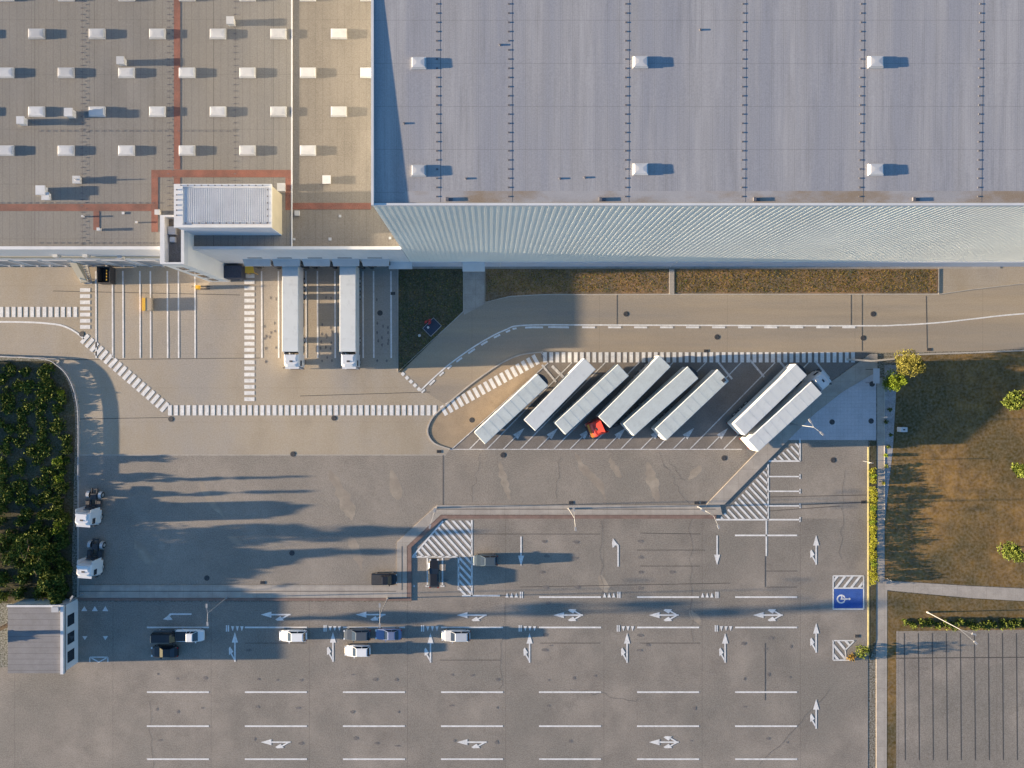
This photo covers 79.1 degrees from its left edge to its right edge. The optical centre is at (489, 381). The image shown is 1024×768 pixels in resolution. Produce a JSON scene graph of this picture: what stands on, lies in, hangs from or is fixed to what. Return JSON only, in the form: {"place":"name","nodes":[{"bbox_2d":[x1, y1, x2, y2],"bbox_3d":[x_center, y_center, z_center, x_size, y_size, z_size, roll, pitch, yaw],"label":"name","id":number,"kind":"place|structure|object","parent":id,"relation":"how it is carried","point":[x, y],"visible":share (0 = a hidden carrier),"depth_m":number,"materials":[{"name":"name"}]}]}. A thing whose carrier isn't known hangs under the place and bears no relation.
{"place":"outdoors","nodes":[
{"label":"outdoors","id":0,"kind":"place"},
{"bbox_2d":[142,298,152,310],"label":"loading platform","id":1,"kind":"structure","parent":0,"point":[147,304],"depth_m":101.20,"materials":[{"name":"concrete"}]},
{"bbox_2d":[80,354,876,597],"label":"pavement","id":2,"kind":"structure","parent":0,"point":[757,460],"depth_m":101.88,"materials":[{"name":"concrete"}]},
{"bbox_2d":[64,291,926,591],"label":"tar joints","id":3,"kind":"object","parent":2,"relation":"on","point":[374,591],"visible":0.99,"depth_m":101.96,"materials":[{"name":"asphalt"}]},
{"bbox_2d":[866,368,879,382],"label":"bench shelter","id":4,"kind":"object","parent":2,"relation":"on","point":[876,375],"visible":1,"depth_m":99.68,"materials":[{"name":"metal"}]},
{"bbox_2d":[0,349,1023,767],"bbox_3d":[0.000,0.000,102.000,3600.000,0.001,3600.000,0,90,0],"label":"ground","id":5,"kind":"structure","parent":0,"point":[870,661],"depth_m":102.00,"materials":[{"name":"concrete"}]},
{"bbox_2d":[0,361,74,602],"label":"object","id":6,"kind":"structure","parent":5,"relation":"on","point":[30,473],"depth_m":101.95,"materials":[{"name":"plant"}]},
{"bbox_2d":[0,484,15,498],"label":"belt shrub","id":7,"kind":"object","parent":6,"relation":"on","point":[7,493],"visible":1,"depth_m":101.31,"materials":[{"name":"green plant"}]},
{"bbox_2d":[1,362,16,377],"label":"belt shrub","id":8,"kind":"object","parent":6,"relation":"on","point":[12,369],"visible":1,"depth_m":101.53,"materials":[{"name":"green plant"}]},
{"bbox_2d":[0,387,17,402],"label":"belt shrub","id":9,"kind":"object","parent":6,"relation":"on","point":[2,395],"visible":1,"depth_m":101.55,"materials":[{"name":"green plant"}]},
{"bbox_2d":[0,552,17,566],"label":"belt shrub","id":10,"kind":"object","parent":6,"relation":"on","point":[6,560],"visible":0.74,"depth_m":100.61,"materials":[{"name":"green plant"}]},
{"bbox_2d":[0,529,18,543],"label":"belt shrub","id":11,"kind":"object","parent":6,"relation":"on","point":[9,534],"visible":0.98,"depth_m":100.53,"materials":[{"name":"green plant"}]},
{"bbox_2d":[7,586,26,599],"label":"belt shrub","id":12,"kind":"object","parent":6,"relation":"on","point":[18,593],"visible":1,"depth_m":100.59,"materials":[{"name":"green plant"}]},
{"bbox_2d":[9,463,25,479],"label":"belt shrub","id":13,"kind":"object","parent":6,"relation":"on","point":[15,472],"visible":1,"depth_m":101.42,"materials":[{"name":"green plant"}]},
{"bbox_2d":[8,479,28,493],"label":"belt shrub","id":14,"kind":"object","parent":6,"relation":"on","point":[15,483],"visible":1,"depth_m":101.36,"materials":[{"name":"green plant"}]},
{"bbox_2d":[14,495,29,506],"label":"belt shrub","id":15,"kind":"object","parent":6,"relation":"on","point":[19,501],"visible":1,"depth_m":101.44,"materials":[{"name":"green plant"}]},
{"bbox_2d":[16,426,32,439],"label":"belt shrub","id":16,"kind":"object","parent":6,"relation":"on","point":[20,428],"visible":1,"depth_m":101.53,"materials":[{"name":"green plant"}]},
{"bbox_2d":[20,507,33,519],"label":"belt shrub","id":17,"kind":"object","parent":6,"relation":"on","point":[27,514],"visible":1,"depth_m":101.05,"materials":[{"name":"green plant"}]},
{"bbox_2d":[18,398,35,413],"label":"belt shrub","id":18,"kind":"object","parent":6,"relation":"on","point":[28,406],"visible":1,"depth_m":101.49,"materials":[{"name":"green plant"}]},
{"bbox_2d":[5,533,49,559],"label":"belt tree","id":19,"kind":"object","parent":6,"relation":"on","point":[19,547],"visible":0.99,"depth_m":97.93,"materials":[{"name":"green plant"}]},
{"bbox_2d":[19,379,36,395],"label":"belt shrub","id":20,"kind":"object","parent":6,"relation":"on","point":[26,391],"visible":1,"depth_m":101.52,"materials":[{"name":"green plant"}]},
{"bbox_2d":[29,519,43,532],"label":"belt shrub","id":21,"kind":"object","parent":6,"relation":"on","point":[35,526],"visible":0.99,"depth_m":100.90,"materials":[{"name":"green plant"}]},
{"bbox_2d":[29,451,45,466],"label":"belt shrub","id":22,"kind":"object","parent":6,"relation":"on","point":[35,461],"visible":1,"depth_m":101.56,"materials":[{"name":"green plant"}]},
{"bbox_2d":[30,494,44,507],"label":"belt shrub","id":23,"kind":"object","parent":6,"relation":"on","point":[39,498],"visible":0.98,"depth_m":101.53,"materials":[{"name":"green plant"}]},
{"bbox_2d":[0,356,80,476],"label":"curb","id":24,"kind":"structure","parent":6,"relation":"on","point":[72,385],"depth_m":101.36,"materials":[{"name":"concrete"}]},
{"bbox_2d":[30,474,50,489],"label":"belt shrub","id":25,"kind":"object","parent":6,"relation":"on","point":[38,482],"visible":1,"depth_m":101.46,"materials":[{"name":"green plant"}]},
{"bbox_2d":[20,546,61,574],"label":"belt tree","id":26,"kind":"object","parent":6,"relation":"on","point":[38,564],"visible":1,"depth_m":98.70,"materials":[{"name":"green plant"}]},
{"bbox_2d":[33,417,49,429],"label":"belt shrub","id":27,"kind":"object","parent":6,"relation":"on","point":[40,422],"visible":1,"depth_m":101.64,"materials":[{"name":"green plant"}]},
{"bbox_2d":[34,391,51,406],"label":"belt shrub","id":28,"kind":"object","parent":6,"relation":"on","point":[40,398],"visible":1,"depth_m":101.50,"materials":[{"name":"green plant"}]},
{"bbox_2d":[35,442,55,457],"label":"belt shrub","id":29,"kind":"object","parent":6,"relation":"on","point":[44,453],"visible":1,"depth_m":101.50,"materials":[{"name":"green plant"}]},
{"bbox_2d":[40,465,55,483],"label":"belt shrub","id":30,"kind":"object","parent":6,"relation":"on","point":[47,471],"visible":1,"depth_m":101.52,"materials":[{"name":"green plant"}]},
{"bbox_2d":[37,570,65,592],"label":"belt tree","id":31,"kind":"object","parent":6,"relation":"on","point":[49,580],"visible":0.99,"depth_m":99.25,"materials":[{"name":"green plant"}]},
{"bbox_2d":[42,506,62,520],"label":"belt tree","id":32,"kind":"object","parent":6,"relation":"on","point":[54,513],"visible":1,"depth_m":99.55,"materials":[{"name":"green plant"}]},
{"bbox_2d":[44,382,64,400],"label":"belt shrub","id":33,"kind":"object","parent":6,"relation":"on","point":[52,394],"visible":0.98,"depth_m":101.56,"materials":[{"name":"green plant"}]},
{"bbox_2d":[46,587,66,604],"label":"belt tree","id":34,"kind":"object","parent":6,"relation":"on","point":[53,595],"visible":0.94,"depth_m":99.27,"materials":[{"name":"green plant"}]},
{"bbox_2d":[49,463,66,476],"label":"belt shrub","id":35,"kind":"object","parent":6,"relation":"on","point":[61,466],"visible":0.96,"depth_m":101.52,"materials":[{"name":"green plant"}]},
{"bbox_2d":[49,415,66,431],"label":"belt shrub","id":36,"kind":"object","parent":6,"relation":"on","point":[59,424],"visible":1,"depth_m":101.54,"materials":[{"name":"green plant"}]},
{"bbox_2d":[51,534,70,550],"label":"belt shrub","id":37,"kind":"object","parent":6,"relation":"on","point":[63,543],"visible":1,"depth_m":100.94,"materials":[{"name":"green plant"}]},
{"bbox_2d":[51,556,70,571],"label":"belt shrub","id":38,"kind":"object","parent":6,"relation":"on","point":[62,560],"visible":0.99,"depth_m":100.82,"materials":[{"name":"green plant"}]},
{"bbox_2d":[56,511,71,528],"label":"belt shrub","id":39,"kind":"object","parent":6,"relation":"on","point":[62,519],"visible":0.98,"depth_m":100.89,"materials":[{"name":"green plant"}]},
{"bbox_2d":[0,0,411,281],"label":"distribution building","id":40,"kind":"structure","parent":5,"relation":"on","point":[207,140],"depth_m":89.40,"materials":[{"name":"beige"}]},
{"bbox_2d":[0,260,28,266],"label":"dock door","id":41,"kind":"structure","parent":40,"relation":"in","point":[8,263],"depth_m":99.54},
{"bbox_2d":[13,260,56,266],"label":"dock door","id":42,"kind":"structure","parent":40,"relation":"in","point":[36,263],"depth_m":98.75,"materials":[{"name":"metal"}]},
{"bbox_2d":[43,260,81,266],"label":"dock door","id":43,"kind":"structure","parent":40,"relation":"in","point":[65,263],"depth_m":98.69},
{"bbox_2d":[70,262,88,282],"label":"waste chute","id":44,"kind":"object","parent":40,"relation":"attached to","point":[78,269],"visible":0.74,"depth_m":100.12,"materials":[{"name":"metal"}]},
{"bbox_2d":[72,260,113,266],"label":"dock door","id":45,"kind":"structure","parent":40,"relation":"in","point":[93,263],"depth_m":98.69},
{"bbox_2d":[101,260,140,266],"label":"dock door","id":46,"kind":"structure","parent":40,"relation":"in","point":[121,263],"depth_m":98.73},
{"bbox_2d":[131,260,164,266],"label":"dock door","id":47,"kind":"structure","parent":40,"relation":"in","point":[149,263],"depth_m":98.69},
{"bbox_2d":[0,519,867,767],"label":"car park","id":48,"kind":"structure","parent":5,"relation":"on","point":[83,712],"depth_m":101.98,"materials":[{"name":"asphalt"}]},
{"bbox_2d":[7,599,77,673],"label":"gatehouse","id":49,"kind":"object","parent":48,"relation":"on","point":[43,636],"visible":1,"depth_m":98.60,"materials":[{"name":"white metal"}]},
{"bbox_2d":[150,629,176,643],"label":"parked van","id":50,"kind":"object","parent":48,"relation":"on","point":[160,636],"visible":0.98,"depth_m":100.06,"materials":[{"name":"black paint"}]},
{"bbox_2d":[151,644,178,658],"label":"parked car","id":51,"kind":"object","parent":48,"relation":"on","point":[164,651],"visible":1,"depth_m":101.02,"materials":[{"name":"black paint"}]},
{"bbox_2d":[175,628,204,642],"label":"pickup truck","id":52,"kind":"object","parent":48,"relation":"on","point":[188,635],"visible":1,"depth_m":100.83,"materials":[{"name":"white paint"}]},
{"bbox_2d":[279,629,306,642],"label":"parked car","id":53,"kind":"object","parent":48,"relation":"on","point":[293,635],"visible":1,"depth_m":100.92,"materials":[{"name":"white paint"}]},
{"bbox_2d":[343,628,370,641],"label":"parked car","id":54,"kind":"object","parent":48,"relation":"on","point":[357,634],"visible":1,"depth_m":100.95,"materials":[{"name":"grey paint"}]},
{"bbox_2d":[345,643,370,657],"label":"parked car","id":55,"kind":"object","parent":48,"relation":"on","point":[357,650],"visible":1,"depth_m":100.98,"materials":[{"name":"white paint"}]},
{"bbox_2d":[375,627,401,641],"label":"parked car","id":56,"kind":"object","parent":48,"relation":"on","point":[395,633],"visible":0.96,"depth_m":101.02,"materials":[{"name":"blue paint"}]},
{"bbox_2d":[77,515,715,600],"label":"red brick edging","id":57,"kind":"object","parent":48,"relation":"on","point":[426,531],"visible":1,"depth_m":101.86,"materials":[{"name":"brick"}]},
{"bbox_2d":[427,559,440,587],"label":"parked car","id":58,"kind":"object","parent":48,"relation":"on","point":[433,570],"visible":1,"depth_m":100.94,"materials":[{"name":"black paint"}]},
{"bbox_2d":[442,629,469,642],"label":"parked car","id":59,"kind":"object","parent":48,"relation":"on","point":[455,635],"visible":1,"depth_m":100.94,"materials":[{"name":"silver metal"}]},
{"bbox_2d":[82,439,863,759],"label":"car park lines","id":60,"kind":"object","parent":48,"relation":"on","point":[766,535],"visible":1,"depth_m":101.96,"materials":[{"name":"paint"}]},
{"bbox_2d":[156,296,791,746],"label":"oil stains","id":61,"kind":"object","parent":48,"relation":"on","point":[446,580],"visible":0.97,"depth_m":101.96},
{"bbox_2d":[473,554,497,567],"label":"parked car","id":62,"kind":"object","parent":48,"relation":"on","point":[482,560],"visible":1,"depth_m":100.93,"materials":[{"name":"white paint"}]},
{"bbox_2d":[164,535,818,747],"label":"painted arrows","id":63,"kind":"object","parent":48,"relation":"on","point":[562,615],"visible":1,"depth_m":101.95,"materials":[{"name":"paint"}]},
{"bbox_2d":[149,453,844,763],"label":"asphalt cracks","id":64,"kind":"object","parent":48,"relation":"on","point":[603,586],"visible":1,"depth_m":101.96,"materials":[{"name":"asphalt"}]},
{"bbox_2d":[834,589,862,607],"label":"blue disabled bay","id":65,"kind":"object","parent":48,"relation":"on","point":[855,596],"visible":1,"depth_m":101.96,"materials":[{"name":"paint"}]},
{"bbox_2d":[855,645,870,658],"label":"round shrub","id":66,"kind":"object","parent":48,"relation":"on","point":[861,652],"visible":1,"depth_m":100.94,"materials":[{"name":"green plant"}]},
{"bbox_2d":[78,440,867,597],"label":"asphalt yard","id":67,"kind":"structure","parent":5,"relation":"on","point":[276,509],"depth_m":101.98,"materials":[{"name":"asphalt"}]},
{"bbox_2d":[75,488,104,527],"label":"tractor unit","id":68,"kind":"object","parent":67,"relation":"on","point":[87,515],"visible":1,"depth_m":100.21,"materials":[{"name":"white paint"}]},
{"bbox_2d":[76,538,105,578],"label":"tractor unit","id":69,"kind":"object","parent":67,"relation":"on","point":[89,566],"visible":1,"depth_m":100.25,"materials":[{"name":"white paint"}]},
{"bbox_2d":[371,572,396,585],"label":"pickup truck","id":70,"kind":"object","parent":67,"relation":"on","point":[378,578],"visible":1,"depth_m":100.83,"materials":[{"name":"black paint"}]},
{"bbox_2d":[134,452,701,624],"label":"pale wear marks","id":71,"kind":"object","parent":67,"relation":"on","point":[347,505],"visible":1,"depth_m":101.98},
{"bbox_2d":[0,266,1023,454],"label":"truck yard","id":72,"kind":"structure","parent":5,"relation":"on","point":[102,389],"depth_m":101.98,"materials":[{"name":"concrete"}]},
{"bbox_2d":[97,266,115,284],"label":"waste container","id":73,"kind":"object","parent":72,"relation":"on","point":[106,275],"visible":1,"depth_m":101.31,"materials":[{"name":"metal"}]},
{"bbox_2d":[224,265,245,279],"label":"waste container","id":74,"kind":"object","parent":72,"relation":"on","point":[234,272],"visible":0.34,"depth_m":99.37,"materials":[{"name":"blue metal"}]},
{"bbox_2d":[282,266,304,368],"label":"articulated lorry","id":75,"kind":"object","parent":72,"relation":"on","point":[293,298],"visible":0.99,"depth_m":97.97,"materials":[{"name":"metal"}]},
{"bbox_2d":[340,266,360,368],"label":"articulated lorry","id":76,"kind":"object","parent":72,"relation":"on","point":[350,298],"visible":0.98,"depth_m":97.97,"materials":[{"name":"metal"}]},
{"bbox_2d":[0,274,854,415],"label":"pedestrian crossing","id":77,"kind":"object","parent":72,"relation":"on","point":[166,404],"visible":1,"depth_m":101.96,"materials":[{"name":"paint"}]},
{"bbox_2d":[9,269,1023,595],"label":"kerb","id":78,"kind":"structure","parent":72,"relation":"on","point":[437,411],"depth_m":101.90,"materials":[{"name":"concrete"}]},
{"bbox_2d":[485,269,937,300],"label":"dry planting bed","id":79,"kind":"object","parent":72,"relation":"on","point":[493,295],"visible":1,"depth_m":101.90,"materials":[{"name":"plant"}]},
{"bbox_2d":[398,269,875,659],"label":"planting bed","id":80,"kind":"object","parent":5,"relation":"on","point":[420,312],"visible":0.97,"depth_m":101.91,"materials":[{"name":"plant"}]},
{"bbox_2d":[399,270,462,366],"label":"shaded ground cover","id":81,"kind":"object","parent":80,"relation":"on","point":[425,307],"visible":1,"depth_m":101.89,"materials":[{"name":"green plant"}]},
{"bbox_2d":[423,318,440,335],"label":"valve station","id":82,"kind":"object","parent":80,"relation":"on","point":[432,326],"visible":1,"depth_m":101.69,"materials":[{"name":"metal"}]},
{"bbox_2d":[428,352,869,448],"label":"truck bays","id":83,"kind":"object","parent":5,"relation":"on","point":[709,413],"visible":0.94,"depth_m":101.97,"materials":[{"name":"asphalt"}]},
{"bbox_2d":[430,353,546,447],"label":"paved island","id":84,"kind":"structure","parent":83,"relation":"on","point":[453,429],"depth_m":101.97,"materials":[{"name":"concrete"}]},
{"bbox_2d":[474,374,547,443],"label":"semi trailer","id":85,"kind":"object","parent":83,"relation":"on","point":[509,410],"visible":1,"depth_m":97.97,"materials":[{"name":"metal"}]},
{"bbox_2d":[523,358,595,430],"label":"semi trailer","id":86,"kind":"object","parent":83,"relation":"on","point":[572,380],"visible":1,"depth_m":97.97,"materials":[{"name":"metal"}]},
{"bbox_2d":[553,364,628,433],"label":"semi trailer","id":87,"kind":"object","parent":83,"relation":"on","point":[590,399],"visible":1,"depth_m":97.97,"materials":[{"name":"metal"}]},
{"bbox_2d":[584,356,669,439],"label":"articulated lorry","id":88,"kind":"object","parent":83,"relation":"on","point":[628,395],"visible":1,"depth_m":97.97,"materials":[{"name":"metal"}]},
{"bbox_2d":[450,354,829,449],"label":"lorry bay markings","id":89,"kind":"object","parent":83,"relation":"on","point":[654,435],"visible":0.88,"depth_m":101.96,"materials":[{"name":"paint"}]},
{"bbox_2d":[619,366,697,434],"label":"semi trailer","id":90,"kind":"object","parent":83,"relation":"on","point":[653,405],"visible":1,"depth_m":97.97,"materials":[{"name":"metal"}]},
{"bbox_2d":[650,370,727,439],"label":"semi trailer","id":91,"kind":"object","parent":83,"relation":"on","point":[691,402],"visible":1,"depth_m":97.97,"materials":[{"name":"metal"}]},
{"bbox_2d":[726,364,806,434],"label":"semi trailer","id":92,"kind":"object","parent":83,"relation":"on","point":[766,398],"visible":1,"depth_m":97.97,"materials":[{"name":"metal"}]},
{"bbox_2d":[739,369,831,451],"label":"articulated lorry","id":93,"kind":"object","parent":83,"relation":"on","point":[802,396],"visible":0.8,"depth_m":97.97,"materials":[{"name":"metal"}]},
{"bbox_2d":[371,0,1023,271],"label":"bay warehouse","id":94,"kind":"structure","parent":5,"relation":"on","point":[697,133],"depth_m":66.71,"materials":[{"name":"metal"}]},
{"bbox_2d":[412,266,1023,767],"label":"footpath","id":95,"kind":"structure","parent":5,"relation":"on","point":[472,290],"depth_m":101.94,"materials":[{"name":"concrete"}]},
{"bbox_2d":[868,447,868,654],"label":"yellow kerb","id":96,"kind":"structure","parent":5,"relation":"on","point":[868,549],"depth_m":101.89,"materials":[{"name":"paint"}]},
{"bbox_2d":[885,365,897,514],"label":"gravel strip","id":97,"kind":"object","parent":5,"relation":"on","point":[890,399],"visible":0.86,"depth_m":101.94,"materials":[{"name":"gravel"}]},
{"bbox_2d":[882,368,907,391],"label":"green tree","id":98,"kind":"object","parent":97,"relation":"on","point":[892,382],"visible":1,"depth_m":99.35,"materials":[{"name":"green plant"}]},
{"bbox_2d":[896,630,1023,767],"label":"side car park","id":99,"kind":"structure","parent":5,"relation":"on","point":[926,725],"depth_m":101.94,"materials":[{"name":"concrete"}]},
{"bbox_2d":[896,633,1023,759],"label":"side stall lines","id":100,"kind":"object","parent":99,"relation":"on","point":[960,657],"visible":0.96,"depth_m":101.94,"materials":[{"name":"paint"}]},
{"bbox_2d":[398,284,1023,404],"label":"road","id":101,"kind":"structure","parent":0,"point":[462,333],"depth_m":101.97,"materials":[{"name":"asphalt"}]},
{"bbox_2d":[0,271,1023,392],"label":"lane lines","id":102,"kind":"object","parent":101,"relation":"on","point":[639,326],"visible":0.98,"depth_m":101.96,"materials":[{"name":"paint"}]},
{"bbox_2d":[789,374,875,439],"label":"paved plaza","id":103,"kind":"structure","parent":0,"point":[850,411],"depth_m":101.97,"materials":[{"name":"concrete"}]},
{"bbox_2d":[885,351,1023,767],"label":"lawn","id":104,"kind":"structure","parent":0,"point":[955,508],"depth_m":101.95,"materials":[{"name":"plant"}]},
{"bbox_2d":[894,349,926,377],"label":"autumn tree","id":105,"kind":"object","parent":104,"relation":"on","point":[912,362],"visible":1,"depth_m":98.27,"materials":[{"name":"yellow plant"}]},
{"bbox_2d":[996,541,1023,562],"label":"young tree","id":106,"kind":"object","parent":104,"relation":"on","point":[1013,552],"visible":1,"depth_m":98.97,"materials":[{"name":"green plant"}]},
{"bbox_2d":[1000,389,1023,410],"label":"young tree","id":107,"kind":"object","parent":104,"relation":"on","point":[1011,401],"visible":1,"depth_m":98.92,"materials":[{"name":"green plant"}]},
{"bbox_2d":[1010,462,1023,477],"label":"young tree","id":108,"kind":"object","parent":104,"relation":"on","point":[1018,469],"visible":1,"depth_m":99.86,"materials":[{"name":"green plant"}]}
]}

